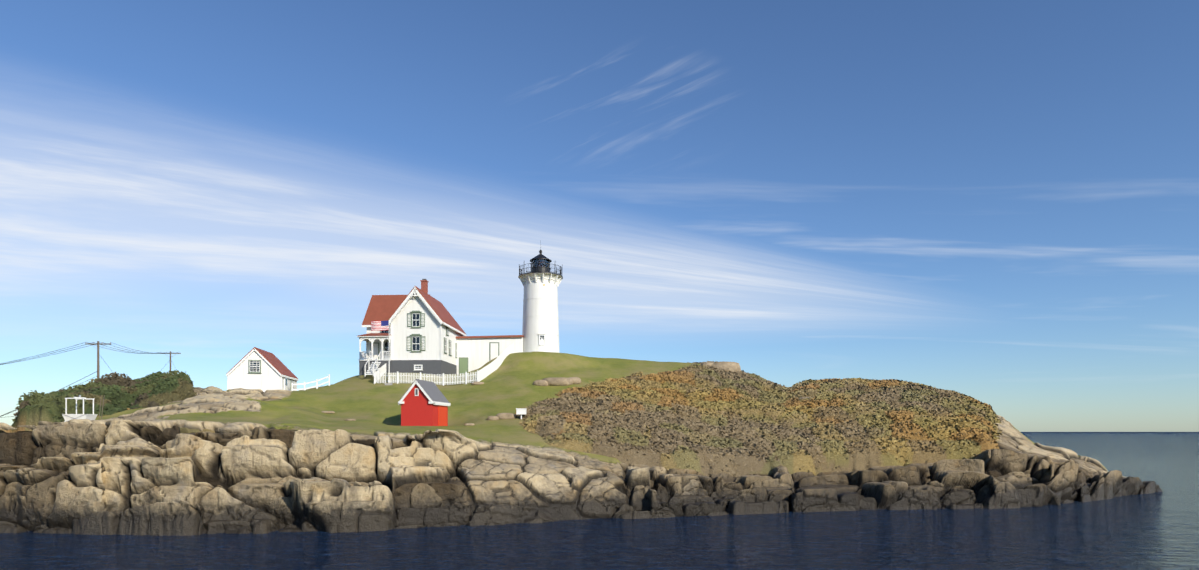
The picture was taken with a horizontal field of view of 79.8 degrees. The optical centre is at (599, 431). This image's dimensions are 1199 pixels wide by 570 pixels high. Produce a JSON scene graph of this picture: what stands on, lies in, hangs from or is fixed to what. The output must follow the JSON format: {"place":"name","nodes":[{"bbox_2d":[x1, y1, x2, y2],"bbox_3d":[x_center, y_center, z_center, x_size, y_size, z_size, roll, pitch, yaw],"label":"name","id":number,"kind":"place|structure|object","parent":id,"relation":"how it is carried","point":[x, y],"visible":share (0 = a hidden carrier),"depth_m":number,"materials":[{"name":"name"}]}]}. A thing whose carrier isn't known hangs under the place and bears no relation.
{"place":"outdoors","nodes":[
{"label":"outdoors","id":0,"kind":"place"},
{"bbox_2d":[0,352,1162,535],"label":"rocky island","id":1,"kind":"structure","parent":0,"point":[259,461],"depth_m":45.04,"materials":[{"name":"beige stone"}]},
{"bbox_2d":[62,395,104,421],"bbox_3d":[-32.826,-1.143,45.597,2.001,2.452,1.054,0,0,-1],"label":"cable car basket","id":2,"kind":"object","parent":1,"relation":"on","point":[68,417],"visible":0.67,"depth_m":45.15,"materials":[{"name":"white metal"}]},
{"bbox_2d":[0,341,180,417],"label":"utility poles","id":3,"kind":"object","parent":1,"relation":"on","point":[97,344],"visible":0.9,"depth_m":89.48,"materials":[{"name":"brown wood"}]},
{"bbox_2d":[226,347,298,391],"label":"workshop shed","id":4,"kind":"structure","parent":1,"relation":"on","point":[258,368],"depth_m":73.06,"materials":[{"name":"white paint"}]},
{"bbox_2d":[371,319,392,384],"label":"flagpole","id":5,"kind":"object","parent":1,"relation":"on","point":[379,325],"visible":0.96,"depth_m":74.24,"materials":[{"name":"white"}]},
{"bbox_2d":[291,342,513,390],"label":"picket fence","id":6,"kind":"object","parent":1,"relation":"on","point":[487,370],"visible":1,"depth_m":74.74,"materials":[{"name":"white wood"}]},
{"bbox_2d":[357,279,466,375],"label":"keepers house","id":7,"kind":"structure","parent":1,"relation":"on","point":[422,332],"depth_m":78.22,"materials":[{"name":"white wood"}]},
{"bbox_2d":[398,379,450,425],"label":"oil house","id":8,"kind":"structure","parent":1,"relation":"on","point":[423,403],"depth_m":57.29,"materials":[{"name":"red wood"}]},
{"bbox_2d":[456,335,523,373],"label":"covered walkway","id":9,"kind":"structure","parent":1,"relation":"on","point":[475,352],"depth_m":84.52,"materials":[{"name":"white paint"}]},
{"bbox_2d":[0,361,1002,476],"bbox_3d":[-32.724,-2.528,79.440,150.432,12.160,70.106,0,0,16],"label":"autumn shrubs","id":10,"kind":"object","parent":1,"relation":"on","point":[780,403],"visible":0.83,"depth_m":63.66,"materials":[{"name":"brown plant"}]},
{"bbox_2d":[516,408,526,418],"bbox_3d":[-6.512,-1.391,59.825,0.900,1.100,0.500,0,0,-1],"label":"sign box","id":11,"kind":"object","parent":1,"relation":"on","point":[521,411],"visible":0.86,"depth_m":59.62,"materials":[{"name":"white"}]},
{"bbox_2d":[518,250,562,352],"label":"lighthouse tower","id":12,"kind":"structure","parent":1,"relation":"on","point":[540,281],"depth_m":84.50,"materials":[{"name":"white paint"}]},
{"bbox_2d":[322,361,808,425],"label":"rock outcrops","id":13,"kind":"object","parent":1,"relation":"on","point":[564,381],"visible":0.35,"depth_m":72.51,"materials":[{"name":"stone"}]},
{"bbox_2d":[0,432,1198,569],"bbox_3d":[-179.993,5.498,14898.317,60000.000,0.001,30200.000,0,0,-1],"label":"sea water","id":14,"kind":"structure","parent":0,"point":[1156,531],"depth_m":35.61,"materials":[{"name":"blue liquid"}]},
{"bbox_2d":[0,0,1198,431],"label":"sky","id":15,"kind":"structure","parent":0,"point":[995,203],"materials":[{"name":"blue"}]}
]}

